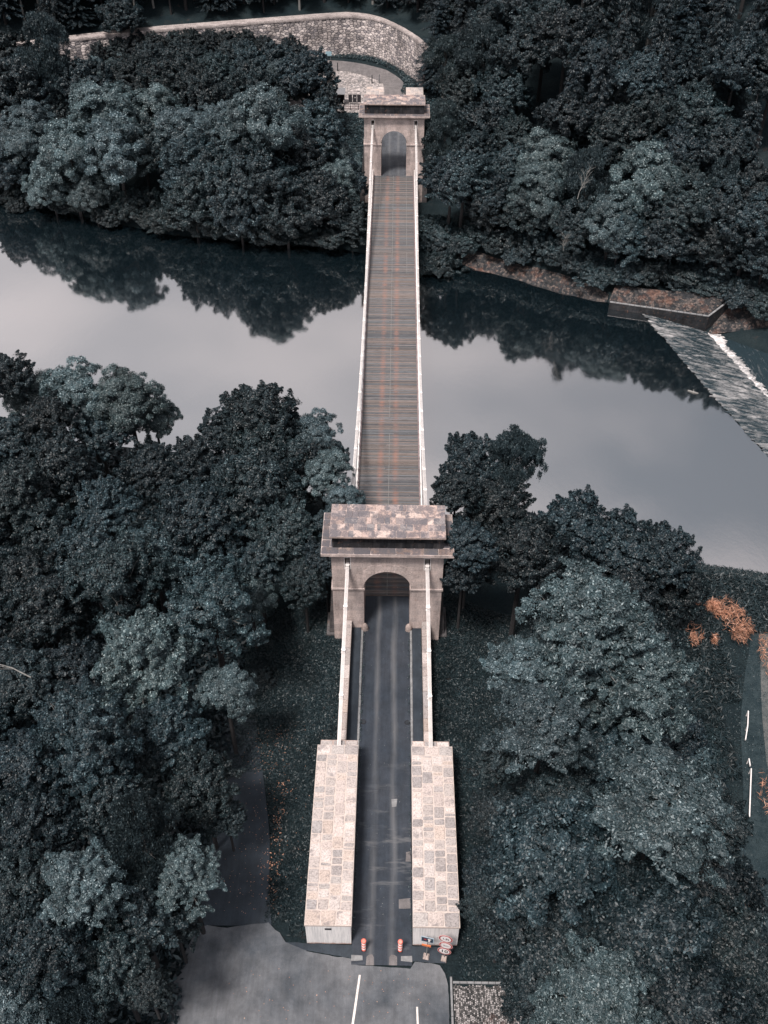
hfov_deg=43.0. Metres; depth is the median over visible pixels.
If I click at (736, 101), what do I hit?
spruce tree
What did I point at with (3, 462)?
leafy tree
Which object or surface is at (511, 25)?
spruce tree
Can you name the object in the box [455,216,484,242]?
shrub
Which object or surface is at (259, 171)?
leafy tree
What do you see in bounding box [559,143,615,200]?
birch tree
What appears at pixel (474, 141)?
leafy tree
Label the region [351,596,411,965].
bridge road
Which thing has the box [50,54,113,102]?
leafy tree
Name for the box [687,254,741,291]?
shrub
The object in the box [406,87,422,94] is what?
anchorage block
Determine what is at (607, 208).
willow tree
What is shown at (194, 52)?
leafy tree
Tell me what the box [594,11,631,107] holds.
spruce tree
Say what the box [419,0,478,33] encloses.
spruce tree
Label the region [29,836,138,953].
leafy tree
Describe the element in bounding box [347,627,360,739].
walkway
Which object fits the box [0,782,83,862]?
leafy tree
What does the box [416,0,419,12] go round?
leafy tree
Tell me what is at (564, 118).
leafy tree
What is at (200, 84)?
leafy tree
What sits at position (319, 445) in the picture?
leafy tree
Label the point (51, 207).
shrub
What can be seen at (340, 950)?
verge strip
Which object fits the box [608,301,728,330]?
quay wall
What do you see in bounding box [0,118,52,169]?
willow tree
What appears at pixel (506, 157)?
leafy tree
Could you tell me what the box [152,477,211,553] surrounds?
leafy tree
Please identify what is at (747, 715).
edging rail
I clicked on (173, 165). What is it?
ash tree
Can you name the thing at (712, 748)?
shrub
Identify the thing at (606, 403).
river water
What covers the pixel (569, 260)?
shrub
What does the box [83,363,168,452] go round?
willow tree
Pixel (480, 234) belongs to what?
shrub
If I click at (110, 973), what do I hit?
leafy tree
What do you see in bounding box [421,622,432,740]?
parapet wall
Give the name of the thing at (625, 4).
spruce tree
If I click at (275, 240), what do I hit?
shrub
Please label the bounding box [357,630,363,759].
kerb
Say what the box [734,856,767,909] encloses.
shrub
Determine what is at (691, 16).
spruce tree
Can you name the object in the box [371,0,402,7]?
spruce tree
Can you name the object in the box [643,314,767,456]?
weir
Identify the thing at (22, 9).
birch tree
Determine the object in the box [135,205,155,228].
shrub
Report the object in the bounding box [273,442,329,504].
leafy tree
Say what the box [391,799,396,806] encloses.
asphalt patch
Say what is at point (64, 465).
leafy tree
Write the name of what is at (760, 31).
spruce tree
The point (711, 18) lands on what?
spruce tree
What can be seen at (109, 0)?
spruce tree
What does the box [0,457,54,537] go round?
leafy tree
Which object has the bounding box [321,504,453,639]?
stone gate
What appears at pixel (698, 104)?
leafy tree
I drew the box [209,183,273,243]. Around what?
leafy tree
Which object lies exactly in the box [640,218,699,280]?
leafy tree
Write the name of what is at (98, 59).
willow tree
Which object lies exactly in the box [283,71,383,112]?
cobbled yard
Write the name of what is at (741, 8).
leafy tree
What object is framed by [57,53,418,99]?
wall foot grass
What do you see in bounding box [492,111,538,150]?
leafy tree
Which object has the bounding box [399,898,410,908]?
asphalt patch
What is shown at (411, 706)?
kerb
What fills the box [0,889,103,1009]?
leafy tree
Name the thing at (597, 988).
ash tree
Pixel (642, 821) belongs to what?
ash tree
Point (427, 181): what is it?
leafy tree
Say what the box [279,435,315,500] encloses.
leafy tree
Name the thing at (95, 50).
leafy tree
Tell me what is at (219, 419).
leafy tree
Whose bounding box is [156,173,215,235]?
leafy tree
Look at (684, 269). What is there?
shrub
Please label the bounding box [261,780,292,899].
fallen leaves
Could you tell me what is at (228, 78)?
leafy tree
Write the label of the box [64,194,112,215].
shrub
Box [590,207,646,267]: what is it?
leafy tree
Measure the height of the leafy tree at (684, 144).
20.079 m
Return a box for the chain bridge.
[337,120,432,746]
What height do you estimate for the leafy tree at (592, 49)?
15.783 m
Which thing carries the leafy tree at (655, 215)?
on the ground at (494, 598)
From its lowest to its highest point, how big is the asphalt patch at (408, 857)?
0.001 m
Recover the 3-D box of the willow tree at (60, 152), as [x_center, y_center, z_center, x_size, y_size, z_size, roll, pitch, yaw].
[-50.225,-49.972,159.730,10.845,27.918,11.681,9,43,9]
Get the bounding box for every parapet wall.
[338,620,351,739]
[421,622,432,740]
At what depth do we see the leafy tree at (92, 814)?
60.95 m
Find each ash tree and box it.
[0,700,30,810]
[0,792,7,851]
[28,675,143,801]
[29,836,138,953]
[56,524,183,670]
[89,603,199,728]
[148,833,226,934]
[156,130,228,189]
[160,551,271,667]
[193,99,251,154]
[478,635,568,725]
[480,675,595,774]
[508,556,665,759]
[527,929,662,1023]
[570,731,736,887]
[578,631,699,742]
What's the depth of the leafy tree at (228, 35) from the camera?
187.58 m
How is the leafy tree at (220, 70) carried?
on the ground at (494, 598)
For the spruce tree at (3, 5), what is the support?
on the ground at (494, 598)
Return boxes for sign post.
[421,936,433,959]
[437,935,452,961]
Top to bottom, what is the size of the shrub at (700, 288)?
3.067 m
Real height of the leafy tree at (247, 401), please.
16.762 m
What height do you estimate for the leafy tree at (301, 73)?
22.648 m
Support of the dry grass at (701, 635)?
on the ground at (494, 598)
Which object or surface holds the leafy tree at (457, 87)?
on the ground at (494, 598)
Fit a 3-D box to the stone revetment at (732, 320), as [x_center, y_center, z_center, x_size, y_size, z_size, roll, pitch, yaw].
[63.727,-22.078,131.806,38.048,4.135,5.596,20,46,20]
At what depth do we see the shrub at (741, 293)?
135.19 m
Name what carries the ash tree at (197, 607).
on the ground at (494, 598)
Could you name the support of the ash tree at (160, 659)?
on the ground at (494, 598)
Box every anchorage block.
[304,740,357,943]
[366,87,383,94]
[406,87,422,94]
[411,741,459,945]
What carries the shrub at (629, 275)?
on the ground at (494, 598)
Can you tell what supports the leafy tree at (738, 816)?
on the ground at (494, 598)
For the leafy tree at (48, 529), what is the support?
on the ground at (494, 598)
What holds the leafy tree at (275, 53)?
on the ground at (494, 598)
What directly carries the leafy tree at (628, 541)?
on the ground at (494, 598)
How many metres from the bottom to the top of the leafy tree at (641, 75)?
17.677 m
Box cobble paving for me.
[453,984,518,1023]
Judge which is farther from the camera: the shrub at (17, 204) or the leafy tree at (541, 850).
the shrub at (17, 204)
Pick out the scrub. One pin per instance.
(753, 581)
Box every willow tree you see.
[0,99,56,154]
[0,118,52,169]
[0,963,54,1023]
[1,368,53,415]
[21,164,72,214]
[29,118,107,216]
[38,355,110,473]
[66,172,121,219]
[67,78,139,139]
[74,109,145,194]
[83,55,104,74]
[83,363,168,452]
[101,53,126,99]
[123,82,186,130]
[133,394,182,443]
[148,106,207,161]
[192,662,257,754]
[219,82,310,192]
[222,572,277,648]
[266,59,285,100]
[268,74,308,112]
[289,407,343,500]
[302,445,354,498]
[315,158,357,201]
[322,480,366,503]
[328,139,362,171]
[506,156,567,255]
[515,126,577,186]
[584,192,638,259]
[609,139,683,247]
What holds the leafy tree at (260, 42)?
on the ground at (494, 598)
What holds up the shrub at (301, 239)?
on the ground at (494, 598)
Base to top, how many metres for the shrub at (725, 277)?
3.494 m
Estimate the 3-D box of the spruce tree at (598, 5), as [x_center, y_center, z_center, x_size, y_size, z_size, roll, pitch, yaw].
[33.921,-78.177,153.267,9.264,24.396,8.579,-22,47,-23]
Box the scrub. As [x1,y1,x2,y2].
[587,563,767,859]
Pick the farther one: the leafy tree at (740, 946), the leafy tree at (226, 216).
the leafy tree at (226, 216)
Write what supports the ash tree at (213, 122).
on the ground at (494, 598)
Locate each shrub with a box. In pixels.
[0,175,32,192]
[0,179,24,202]
[2,193,30,212]
[19,190,49,209]
[40,197,57,210]
[51,192,93,213]
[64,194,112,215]
[90,204,132,227]
[108,184,166,219]
[117,204,142,221]
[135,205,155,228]
[141,201,189,233]
[169,207,205,233]
[190,208,224,239]
[210,223,223,235]
[220,216,253,240]
[244,656,283,695]
[249,229,291,246]
[277,224,302,240]
[291,227,318,245]
[306,219,349,249]
[339,222,371,247]
[414,214,444,237]
[417,249,469,278]
[418,214,458,242]
[419,229,468,256]
[443,226,481,257]
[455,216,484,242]
[461,215,501,242]
[480,224,535,254]
[501,245,536,265]
[516,228,561,265]
[522,227,568,258]
[544,242,592,273]
[572,256,611,290]
[582,239,604,263]
[586,260,633,287]
[594,251,624,266]
[611,261,645,286]
[617,253,643,272]
[631,256,678,286]
[643,253,670,273]
[657,603,674,611]
[661,697,706,751]
[662,256,703,285]
[663,685,691,709]
[666,273,694,292]
[667,626,690,668]
[676,275,717,296]
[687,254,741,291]
[694,733,726,777]
[696,257,752,284]
[703,273,742,298]
[722,274,763,311]
[734,272,767,288]
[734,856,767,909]
[746,285,767,320]
[755,274,767,287]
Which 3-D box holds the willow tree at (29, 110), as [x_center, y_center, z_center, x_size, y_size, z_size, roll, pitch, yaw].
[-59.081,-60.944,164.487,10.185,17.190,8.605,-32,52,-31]
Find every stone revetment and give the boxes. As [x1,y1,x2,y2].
[458,251,608,301]
[609,285,724,314]
[708,306,767,333]
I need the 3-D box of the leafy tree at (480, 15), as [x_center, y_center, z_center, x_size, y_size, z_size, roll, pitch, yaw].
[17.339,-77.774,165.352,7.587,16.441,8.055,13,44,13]
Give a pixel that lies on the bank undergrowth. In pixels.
(222, 723)
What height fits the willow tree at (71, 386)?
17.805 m
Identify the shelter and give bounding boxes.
[336,88,345,103]
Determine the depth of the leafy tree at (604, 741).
69.74 m
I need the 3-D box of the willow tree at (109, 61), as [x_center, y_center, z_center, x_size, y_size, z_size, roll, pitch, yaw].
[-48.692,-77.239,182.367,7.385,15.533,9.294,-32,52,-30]
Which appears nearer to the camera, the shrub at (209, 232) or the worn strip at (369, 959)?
the worn strip at (369, 959)
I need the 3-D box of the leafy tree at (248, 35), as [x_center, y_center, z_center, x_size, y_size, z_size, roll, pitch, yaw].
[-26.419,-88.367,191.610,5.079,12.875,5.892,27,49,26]
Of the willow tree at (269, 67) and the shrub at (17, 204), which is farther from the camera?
the willow tree at (269, 67)
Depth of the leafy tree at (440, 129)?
149.82 m
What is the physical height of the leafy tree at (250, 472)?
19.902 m
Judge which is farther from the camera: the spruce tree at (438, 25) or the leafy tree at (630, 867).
the spruce tree at (438, 25)
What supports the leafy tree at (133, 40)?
on the ground at (494, 598)
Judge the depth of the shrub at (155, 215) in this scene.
153.00 m
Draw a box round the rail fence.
[343,105,358,109]
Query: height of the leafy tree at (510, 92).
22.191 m
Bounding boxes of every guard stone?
[361,623,368,631]
[405,624,411,631]
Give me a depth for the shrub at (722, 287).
137.49 m
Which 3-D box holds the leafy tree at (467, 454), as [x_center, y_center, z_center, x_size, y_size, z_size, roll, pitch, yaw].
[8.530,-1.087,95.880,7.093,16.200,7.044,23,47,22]
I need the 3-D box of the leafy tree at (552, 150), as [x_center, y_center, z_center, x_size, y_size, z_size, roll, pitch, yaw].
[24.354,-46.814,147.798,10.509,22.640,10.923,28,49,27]
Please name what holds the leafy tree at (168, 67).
on the ground at (494, 598)
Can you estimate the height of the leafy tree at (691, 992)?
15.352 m
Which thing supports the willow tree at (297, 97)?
on the ground at (494, 598)
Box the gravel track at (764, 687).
[760,620,767,765]
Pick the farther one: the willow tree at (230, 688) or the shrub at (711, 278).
the shrub at (711, 278)
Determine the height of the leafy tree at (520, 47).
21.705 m
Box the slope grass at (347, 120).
[262,93,437,202]
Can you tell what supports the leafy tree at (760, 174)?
on the ground at (494, 598)
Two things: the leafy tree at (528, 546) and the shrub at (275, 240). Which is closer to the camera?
the leafy tree at (528, 546)
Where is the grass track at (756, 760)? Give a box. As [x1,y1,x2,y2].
[741,603,767,932]
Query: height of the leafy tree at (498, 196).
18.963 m
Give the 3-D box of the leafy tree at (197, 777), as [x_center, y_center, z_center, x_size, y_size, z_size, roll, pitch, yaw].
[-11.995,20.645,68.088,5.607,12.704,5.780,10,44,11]
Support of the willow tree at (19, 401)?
on the ground at (494, 598)
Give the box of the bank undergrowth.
[0,447,767,1023]
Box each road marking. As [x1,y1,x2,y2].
[352,975,360,1023]
[416,1007,418,1023]
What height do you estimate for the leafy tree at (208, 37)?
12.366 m
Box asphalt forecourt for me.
[156,922,448,1023]
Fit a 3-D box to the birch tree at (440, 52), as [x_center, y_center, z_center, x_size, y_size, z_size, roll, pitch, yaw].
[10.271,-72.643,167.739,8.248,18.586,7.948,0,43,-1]
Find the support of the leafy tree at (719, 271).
on the ground at (494, 598)
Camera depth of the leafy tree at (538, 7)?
150.94 m
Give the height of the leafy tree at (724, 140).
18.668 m
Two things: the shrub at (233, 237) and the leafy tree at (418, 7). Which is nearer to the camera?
the shrub at (233, 237)
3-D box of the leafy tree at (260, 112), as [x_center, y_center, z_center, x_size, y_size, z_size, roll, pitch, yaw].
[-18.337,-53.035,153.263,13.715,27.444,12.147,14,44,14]
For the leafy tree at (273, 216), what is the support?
on the ground at (494, 598)
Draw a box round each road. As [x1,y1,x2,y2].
[328,60,404,94]
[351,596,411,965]
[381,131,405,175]
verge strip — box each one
[287,942,352,957]
[411,946,453,962]
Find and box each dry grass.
[685,601,718,647]
[706,596,754,644]
[757,632,767,813]
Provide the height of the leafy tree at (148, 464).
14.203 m
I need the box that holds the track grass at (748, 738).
[684,615,767,921]
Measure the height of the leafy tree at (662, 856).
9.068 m
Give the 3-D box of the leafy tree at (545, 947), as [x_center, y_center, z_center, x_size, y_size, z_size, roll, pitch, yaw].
[9.789,28.855,60.783,8.310,15.652,7.217,22,47,22]
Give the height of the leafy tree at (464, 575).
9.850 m
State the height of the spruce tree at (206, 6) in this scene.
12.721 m
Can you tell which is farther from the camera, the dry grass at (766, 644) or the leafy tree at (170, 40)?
the leafy tree at (170, 40)
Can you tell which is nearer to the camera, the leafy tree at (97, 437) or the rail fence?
the leafy tree at (97, 437)
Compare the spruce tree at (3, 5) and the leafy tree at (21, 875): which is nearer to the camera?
the leafy tree at (21, 875)
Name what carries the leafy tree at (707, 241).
on the ground at (494, 598)
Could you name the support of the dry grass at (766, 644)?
on the ground at (494, 598)
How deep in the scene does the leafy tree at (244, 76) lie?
164.92 m
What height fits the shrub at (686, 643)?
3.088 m
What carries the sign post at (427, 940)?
on the verge strip at (418, 952)
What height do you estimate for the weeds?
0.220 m
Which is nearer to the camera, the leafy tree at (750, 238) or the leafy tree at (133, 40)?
the leafy tree at (750, 238)
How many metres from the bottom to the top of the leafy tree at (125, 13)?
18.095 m
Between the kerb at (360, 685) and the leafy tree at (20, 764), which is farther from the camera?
the kerb at (360, 685)
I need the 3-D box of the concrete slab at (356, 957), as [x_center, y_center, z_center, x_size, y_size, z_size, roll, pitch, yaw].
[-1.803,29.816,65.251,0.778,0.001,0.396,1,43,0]
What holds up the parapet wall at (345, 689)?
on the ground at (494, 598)
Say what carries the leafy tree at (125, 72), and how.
on the ground at (494, 598)
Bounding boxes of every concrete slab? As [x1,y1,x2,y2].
[351,955,362,960]
[401,956,411,961]
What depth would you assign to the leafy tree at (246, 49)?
174.21 m
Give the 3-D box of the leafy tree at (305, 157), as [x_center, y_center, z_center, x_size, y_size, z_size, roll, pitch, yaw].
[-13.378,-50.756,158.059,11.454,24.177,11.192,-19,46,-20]
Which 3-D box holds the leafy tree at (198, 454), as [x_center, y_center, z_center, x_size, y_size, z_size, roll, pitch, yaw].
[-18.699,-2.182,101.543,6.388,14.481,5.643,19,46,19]
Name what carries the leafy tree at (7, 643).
on the ground at (494, 598)
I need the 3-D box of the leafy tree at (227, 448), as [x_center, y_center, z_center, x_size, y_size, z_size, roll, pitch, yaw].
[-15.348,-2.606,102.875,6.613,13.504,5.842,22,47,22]
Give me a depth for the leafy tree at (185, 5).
192.21 m
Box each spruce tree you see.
[0,0,32,24]
[34,0,76,25]
[58,0,97,28]
[91,0,143,4]
[193,0,223,12]
[210,0,241,11]
[231,0,260,3]
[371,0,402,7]
[395,0,422,4]
[410,0,453,92]
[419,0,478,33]
[437,0,473,77]
[481,0,513,36]
[549,57,584,148]
[565,0,620,80]
[570,38,614,178]
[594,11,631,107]
[604,0,640,102]
[624,0,675,104]
[630,36,673,148]
[658,0,708,97]
[664,17,701,135]
[670,0,729,32]
[687,0,736,98]
[690,0,741,80]
[695,42,726,143]
[717,9,757,122]
[723,96,762,173]
[739,0,767,89]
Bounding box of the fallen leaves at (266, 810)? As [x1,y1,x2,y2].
[224,725,322,913]
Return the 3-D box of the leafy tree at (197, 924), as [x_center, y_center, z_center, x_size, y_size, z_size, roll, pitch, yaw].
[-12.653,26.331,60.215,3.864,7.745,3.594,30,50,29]
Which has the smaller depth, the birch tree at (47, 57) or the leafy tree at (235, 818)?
the leafy tree at (235, 818)
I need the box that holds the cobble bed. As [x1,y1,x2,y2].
[453,984,519,1023]
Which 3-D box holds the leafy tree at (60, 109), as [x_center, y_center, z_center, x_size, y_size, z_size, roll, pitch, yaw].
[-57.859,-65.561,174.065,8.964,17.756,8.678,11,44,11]
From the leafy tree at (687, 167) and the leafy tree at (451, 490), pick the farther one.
the leafy tree at (687, 167)
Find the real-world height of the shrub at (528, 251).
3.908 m
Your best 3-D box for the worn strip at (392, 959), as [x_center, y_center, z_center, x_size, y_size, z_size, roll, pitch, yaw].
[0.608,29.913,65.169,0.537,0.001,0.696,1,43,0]
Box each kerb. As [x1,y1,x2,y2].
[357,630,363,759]
[410,630,412,745]
[450,977,521,1023]
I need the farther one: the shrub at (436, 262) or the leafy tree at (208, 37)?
the leafy tree at (208, 37)
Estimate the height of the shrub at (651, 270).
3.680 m
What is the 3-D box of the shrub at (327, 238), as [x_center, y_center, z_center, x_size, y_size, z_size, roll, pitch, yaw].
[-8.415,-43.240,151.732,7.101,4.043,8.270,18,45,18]
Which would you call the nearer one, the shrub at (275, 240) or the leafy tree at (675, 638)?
the leafy tree at (675, 638)
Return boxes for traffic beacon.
[361,938,365,951]
[397,939,402,951]
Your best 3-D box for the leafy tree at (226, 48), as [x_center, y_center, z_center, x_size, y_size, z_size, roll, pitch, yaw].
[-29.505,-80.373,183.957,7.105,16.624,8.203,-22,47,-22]
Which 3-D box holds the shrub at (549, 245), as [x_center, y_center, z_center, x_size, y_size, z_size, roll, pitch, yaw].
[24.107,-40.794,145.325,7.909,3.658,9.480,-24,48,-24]
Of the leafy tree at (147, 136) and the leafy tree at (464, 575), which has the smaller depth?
the leafy tree at (464, 575)
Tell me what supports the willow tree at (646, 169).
on the ground at (494, 598)
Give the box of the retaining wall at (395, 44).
[6,14,426,85]
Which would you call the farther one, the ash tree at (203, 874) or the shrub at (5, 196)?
the shrub at (5, 196)
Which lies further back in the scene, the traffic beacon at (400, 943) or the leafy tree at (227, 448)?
the leafy tree at (227, 448)
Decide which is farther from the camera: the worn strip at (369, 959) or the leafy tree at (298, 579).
the leafy tree at (298, 579)
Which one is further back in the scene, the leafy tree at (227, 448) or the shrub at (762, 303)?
the shrub at (762, 303)
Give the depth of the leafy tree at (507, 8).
155.71 m
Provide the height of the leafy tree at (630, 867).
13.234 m
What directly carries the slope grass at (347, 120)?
on the ground at (494, 598)
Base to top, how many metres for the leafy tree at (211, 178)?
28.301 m
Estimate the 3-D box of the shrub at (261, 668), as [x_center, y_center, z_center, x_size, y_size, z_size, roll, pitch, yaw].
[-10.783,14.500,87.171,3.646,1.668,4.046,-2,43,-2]
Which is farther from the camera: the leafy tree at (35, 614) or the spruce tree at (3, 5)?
the spruce tree at (3, 5)
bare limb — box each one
[0,664,30,677]
[577,165,592,198]
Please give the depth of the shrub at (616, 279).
139.93 m
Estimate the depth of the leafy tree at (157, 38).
185.86 m
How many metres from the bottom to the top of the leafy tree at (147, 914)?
11.383 m
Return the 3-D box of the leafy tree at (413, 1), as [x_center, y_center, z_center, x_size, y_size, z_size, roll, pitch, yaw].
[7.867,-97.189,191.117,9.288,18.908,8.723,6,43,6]
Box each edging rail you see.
[745,711,748,739]
[748,768,751,816]
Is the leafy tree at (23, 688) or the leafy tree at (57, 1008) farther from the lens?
the leafy tree at (23, 688)
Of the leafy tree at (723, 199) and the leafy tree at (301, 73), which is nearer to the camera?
the leafy tree at (723, 199)
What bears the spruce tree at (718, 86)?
on the ground at (494, 598)
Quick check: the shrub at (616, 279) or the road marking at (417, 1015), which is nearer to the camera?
the road marking at (417, 1015)
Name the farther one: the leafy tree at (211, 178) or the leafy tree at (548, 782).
the leafy tree at (211, 178)
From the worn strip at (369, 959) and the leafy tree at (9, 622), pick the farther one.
the leafy tree at (9, 622)
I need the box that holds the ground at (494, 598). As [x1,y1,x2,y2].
[0,0,767,1023]
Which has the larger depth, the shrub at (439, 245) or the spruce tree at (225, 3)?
the spruce tree at (225, 3)
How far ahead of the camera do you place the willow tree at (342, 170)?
148.25 m
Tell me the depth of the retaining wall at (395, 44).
193.43 m
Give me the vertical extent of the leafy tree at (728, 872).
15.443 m
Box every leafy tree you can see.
[0,25,32,67]
[0,56,58,125]
[0,145,31,195]
[0,349,36,411]
[0,413,38,497]
[0,451,18,466]
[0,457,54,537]
[0,516,21,567]
[0,542,65,647]
[0,590,23,645]
[0,636,41,740]
[0,648,67,733]
[0,716,71,814]
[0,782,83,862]
[0,843,54,927]
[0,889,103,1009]
[2,570,99,670]
[7,498,84,573]
[8,422,104,527]
[13,388,85,497]
[35,635,106,718]
[36,95,73,132]
[38,514,128,616]
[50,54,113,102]
[69,406,136,476]
[70,754,150,862]
[74,474,142,543]
[78,917,153,1022]
[89,40,114,60]
[94,0,147,33]
[94,862,189,967]
[105,36,130,58]
[106,725,160,787]
[110,51,151,94]
[112,432,190,508]
[114,519,193,611]
[114,961,173,1019]
[116,29,146,54]
[125,117,165,188]
[130,694,212,776]
[132,40,169,62]
[136,48,198,99]
[141,30,166,47]
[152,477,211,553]
[154,898,203,963]
[156,30,182,51]
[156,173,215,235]
[157,481,245,565]
[162,743,245,849]
[170,434,229,484]
[171,36,207,62]
[171,60,238,124]
[180,27,205,47]
[183,0,187,10]
[184,143,242,217]
[194,49,233,104]
[197,406,238,452]
[198,28,221,51]
[205,442,307,531]
[206,797,247,851]
[209,132,252,155]
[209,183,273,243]
[212,38,237,67]
[212,431,246,510]
[215,29,240,46]
[219,380,301,444]
[223,413,295,463]
[223,539,289,623]
[224,66,234,89]
[224,137,303,211]
[229,58,279,104]
[232,38,274,72]
[234,29,258,41]
[242,494,321,599]
[249,187,317,248]
[253,34,274,51]
[261,40,297,72]
[263,127,333,177]
[273,46,340,102]
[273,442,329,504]
[275,32,307,56]
[278,561,331,633]
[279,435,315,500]
[282,164,353,227]
[284,96,349,158]
[300,80,346,115]
[301,535,331,613]
[308,438,349,506]
[312,502,339,539]
[329,201,368,244]
[346,157,369,196]
[408,0,428,18]
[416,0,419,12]
[417,152,482,224]
[424,148,498,227]
[429,471,484,520]
[432,63,484,131]
[438,430,510,486]
[439,553,490,628]
[444,129,498,162]
[444,516,499,608]
[450,512,460,522]
[455,889,503,940]
[456,96,513,144]
[461,845,521,902]
[463,3,510,75]
[464,475,536,578]
[465,171,512,223]
[465,189,506,233]
[471,64,536,120]
[474,903,519,962]
[478,791,622,944]
[479,887,599,1019]
[482,514,571,639]
[483,15,552,114]
[483,142,530,190]
[488,0,536,24]
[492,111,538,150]
[500,183,570,235]
[500,961,563,1023]
[509,0,565,101]
[516,764,608,825]
[529,615,604,698]
[531,82,594,143]
[532,3,608,96]
[536,484,611,584]
[542,195,596,253]
[568,37,626,103]
[571,710,651,797]
[572,841,659,923]
[576,855,723,996]
[578,102,640,194]
[579,503,663,578]
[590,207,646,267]
[597,560,660,611]
[608,49,667,161]
[618,89,681,146]
[634,197,695,256]
[634,847,696,896]
[635,944,764,1023]
[636,598,690,680]
[637,519,703,588]
[638,712,714,777]
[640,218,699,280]
[648,569,710,624]
[651,173,723,257]
[652,116,709,175]
[668,78,736,137]
[670,159,711,204]
[672,838,767,919]
[679,208,744,267]
[689,212,748,275]
[691,168,765,262]
[694,118,756,168]
[694,892,767,1019]
[701,30,767,114]
[703,790,753,851]
[711,198,767,276]
[716,990,767,1023]
[727,177,767,276]
[732,159,767,203]
[735,233,767,286]
[737,0,744,18]
[739,46,767,152]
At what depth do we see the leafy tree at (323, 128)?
153.02 m
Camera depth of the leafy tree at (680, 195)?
133.01 m
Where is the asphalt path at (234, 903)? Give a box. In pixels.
[201,710,270,925]
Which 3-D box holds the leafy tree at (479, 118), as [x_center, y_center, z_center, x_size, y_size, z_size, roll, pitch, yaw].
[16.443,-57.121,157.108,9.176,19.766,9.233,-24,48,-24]
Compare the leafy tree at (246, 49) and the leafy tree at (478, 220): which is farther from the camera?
the leafy tree at (246, 49)
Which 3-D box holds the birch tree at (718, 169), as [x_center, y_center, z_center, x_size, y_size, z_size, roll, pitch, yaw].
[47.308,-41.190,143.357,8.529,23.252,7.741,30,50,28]
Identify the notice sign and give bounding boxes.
[325,51,331,58]
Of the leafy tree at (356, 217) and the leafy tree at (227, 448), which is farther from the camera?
the leafy tree at (356, 217)
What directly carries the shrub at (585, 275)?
on the ground at (494, 598)
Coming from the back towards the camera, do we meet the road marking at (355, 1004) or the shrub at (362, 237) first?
the shrub at (362, 237)
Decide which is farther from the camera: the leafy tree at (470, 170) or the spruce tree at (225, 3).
the spruce tree at (225, 3)
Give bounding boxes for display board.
[348,94,351,104]
[353,94,356,104]
[357,94,360,104]
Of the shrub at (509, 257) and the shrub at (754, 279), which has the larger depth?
the shrub at (509, 257)
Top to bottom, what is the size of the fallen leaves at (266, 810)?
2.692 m
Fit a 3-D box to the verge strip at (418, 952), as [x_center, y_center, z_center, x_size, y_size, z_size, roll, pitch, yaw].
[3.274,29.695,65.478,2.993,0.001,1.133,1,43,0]
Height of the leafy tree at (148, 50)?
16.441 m
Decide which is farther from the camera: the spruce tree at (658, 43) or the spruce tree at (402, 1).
the spruce tree at (402, 1)
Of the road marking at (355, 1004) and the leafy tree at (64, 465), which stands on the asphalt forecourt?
the road marking at (355, 1004)
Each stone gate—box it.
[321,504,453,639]
[359,94,429,202]
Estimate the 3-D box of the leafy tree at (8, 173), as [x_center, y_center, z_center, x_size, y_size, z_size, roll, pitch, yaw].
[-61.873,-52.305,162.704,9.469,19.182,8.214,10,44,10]
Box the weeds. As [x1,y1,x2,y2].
[352,633,423,934]
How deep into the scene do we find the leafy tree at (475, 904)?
62.01 m
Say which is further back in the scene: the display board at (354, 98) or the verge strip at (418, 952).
the display board at (354, 98)
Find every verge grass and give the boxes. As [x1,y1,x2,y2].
[197,591,559,981]
[319,638,450,744]
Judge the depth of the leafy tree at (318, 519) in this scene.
86.67 m
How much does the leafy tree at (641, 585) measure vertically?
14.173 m
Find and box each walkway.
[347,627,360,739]
[412,628,422,740]
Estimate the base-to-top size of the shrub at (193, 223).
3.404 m
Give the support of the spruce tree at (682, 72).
on the ground at (494, 598)
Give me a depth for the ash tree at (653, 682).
67.83 m
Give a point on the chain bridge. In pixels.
(389, 459)
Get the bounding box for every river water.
[0,201,767,573]
[723,338,767,390]
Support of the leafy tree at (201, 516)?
on the ground at (494, 598)
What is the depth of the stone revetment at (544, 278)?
145.27 m
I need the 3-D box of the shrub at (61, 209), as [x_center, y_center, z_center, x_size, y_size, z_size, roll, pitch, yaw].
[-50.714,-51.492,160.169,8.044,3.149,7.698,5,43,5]
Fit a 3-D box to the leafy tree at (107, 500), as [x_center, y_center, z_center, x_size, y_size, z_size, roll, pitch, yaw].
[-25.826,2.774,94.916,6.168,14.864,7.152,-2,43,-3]
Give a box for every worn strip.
[366,954,373,964]
[389,955,396,964]
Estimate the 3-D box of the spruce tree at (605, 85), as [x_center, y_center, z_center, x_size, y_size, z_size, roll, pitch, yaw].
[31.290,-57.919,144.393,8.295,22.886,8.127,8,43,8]
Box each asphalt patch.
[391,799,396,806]
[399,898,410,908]
[406,851,410,861]
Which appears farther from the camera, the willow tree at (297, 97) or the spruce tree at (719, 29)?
the willow tree at (297, 97)
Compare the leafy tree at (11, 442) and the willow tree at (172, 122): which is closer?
the leafy tree at (11, 442)
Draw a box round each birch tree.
[10,11,73,95]
[19,0,25,20]
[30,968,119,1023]
[105,790,183,890]
[421,34,467,113]
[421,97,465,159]
[452,19,504,129]
[487,424,548,497]
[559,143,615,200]
[624,0,683,51]
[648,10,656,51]
[702,153,740,180]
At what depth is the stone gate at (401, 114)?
151.08 m

